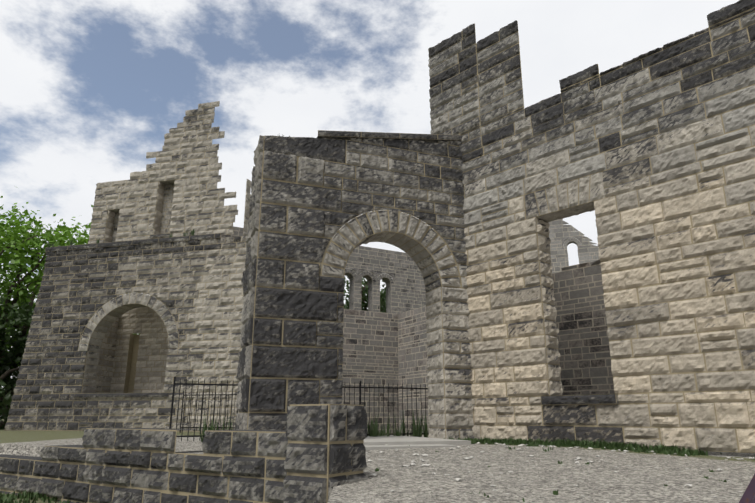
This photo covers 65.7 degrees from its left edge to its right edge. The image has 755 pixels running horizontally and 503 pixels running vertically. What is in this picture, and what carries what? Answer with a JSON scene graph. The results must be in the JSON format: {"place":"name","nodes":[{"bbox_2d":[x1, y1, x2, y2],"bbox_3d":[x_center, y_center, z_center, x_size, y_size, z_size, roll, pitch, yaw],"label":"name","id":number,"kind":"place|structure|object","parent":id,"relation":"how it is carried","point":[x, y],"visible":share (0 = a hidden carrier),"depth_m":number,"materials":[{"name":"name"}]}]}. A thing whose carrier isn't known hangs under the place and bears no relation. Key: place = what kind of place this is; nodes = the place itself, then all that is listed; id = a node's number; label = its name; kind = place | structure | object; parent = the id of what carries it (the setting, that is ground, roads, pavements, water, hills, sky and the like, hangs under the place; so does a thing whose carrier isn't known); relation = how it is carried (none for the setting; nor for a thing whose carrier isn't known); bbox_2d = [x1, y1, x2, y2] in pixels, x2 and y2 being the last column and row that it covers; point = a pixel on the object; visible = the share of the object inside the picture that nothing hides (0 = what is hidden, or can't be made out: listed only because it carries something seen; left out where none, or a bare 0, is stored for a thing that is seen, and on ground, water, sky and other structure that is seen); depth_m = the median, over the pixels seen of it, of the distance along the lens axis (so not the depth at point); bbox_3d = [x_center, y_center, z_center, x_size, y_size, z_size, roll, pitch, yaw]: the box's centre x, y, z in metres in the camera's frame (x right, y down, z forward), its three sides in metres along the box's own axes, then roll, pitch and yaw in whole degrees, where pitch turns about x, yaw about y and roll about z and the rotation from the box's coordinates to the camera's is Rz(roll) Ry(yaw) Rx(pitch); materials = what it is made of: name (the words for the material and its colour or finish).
{"place":"outdoors","nodes":[
{"label":"outdoors","id":0,"kind":"place"},
{"bbox_2d":[0,0,738,389],"label":"sky","id":1,"kind":"structure","parent":0,"point":[88,88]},
{"bbox_2d":[0,419,754,502],"bbox_3d":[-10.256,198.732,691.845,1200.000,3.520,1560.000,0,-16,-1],"label":"ground","id":2,"kind":"structure","parent":0,"point":[548,475],"depth_m":6.61,"materials":[{"name":"grey gravel"}]},
{"bbox_2d":[0,292,78,429],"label":"tree","id":3,"kind":"object","parent":2,"relation":"on","point":[23,313],"depth_m":25.70,"materials":[{"name":"green plant"}]},
{"bbox_2d":[0,186,127,371],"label":"tree","id":4,"kind":"object","parent":2,"relation":"on","point":[10,235],"depth_m":27.34,"materials":[{"name":"green plant"}]},
{"bbox_2d":[4,101,250,431],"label":"wall","id":5,"kind":"structure","parent":2,"relation":"on","point":[182,316],"depth_m":22.45,"materials":[{"name":"stone"}]},
{"bbox_2d":[0,404,367,502],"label":"walls","id":6,"kind":"structure","parent":2,"relation":"on","point":[313,453],"depth_m":6.90,"materials":[{"name":"stone"}]},
{"bbox_2d":[169,377,427,440],"bbox_3d":[-2.340,4.364,15.949,5.920,1.360,7.860,5,-16,-16],"label":"iron fence","id":7,"kind":"object","parent":2,"relation":"on","point":[235,394],"visible":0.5,"depth_m":12.98,"materials":[{"name":"black metal"}]},
{"bbox_2d":[234,130,474,438],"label":"wall","id":8,"kind":"structure","parent":2,"relation":"on","point":[310,197],"depth_m":11.58,"materials":[{"name":"stone"}]},
{"bbox_2d":[344,275,385,312],"bbox_3d":[-0.832,7.038,41.761,12.156,12.243,11.268,0,-16,-1],"label":"tree","id":9,"kind":"object","parent":2,"relation":"on","point":[382,296],"depth_m":39.31,"materials":[{"name":"green plant"}]},
{"bbox_2d":[0,135,753,502],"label":"grass tufts","id":10,"kind":"object","parent":2,"relation":"on","point":[418,431],"visible":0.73,"depth_m":9.78,"materials":[{"name":"green plant"}]},
{"bbox_2d":[364,435,470,449],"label":"stone slab","id":11,"kind":"structure","parent":2,"relation":"on","point":[390,441],"depth_m":10.03,"materials":[{"name":"stone"}]},
{"bbox_2d":[220,219,618,432],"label":"walls","id":12,"kind":"structure","parent":2,"relation":"on","point":[389,346],"depth_m":18.95,"materials":[{"name":"grey stone"}]},
{"bbox_2d":[361,442,754,502],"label":"loose stones","id":13,"kind":"object","parent":2,"relation":"on","point":[510,471],"visible":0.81,"depth_m":7.69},
{"bbox_2d":[428,0,754,452],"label":"wall","id":14,"kind":"structure","parent":2,"relation":"on","point":[648,157],"depth_m":10.04,"materials":[{"name":"stone"}]},
{"bbox_2d":[739,474,754,502],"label":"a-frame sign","id":15,"kind":"object","parent":2,"relation":"on","point":[748,495],"depth_m":2.68,"materials":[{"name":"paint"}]}
]}

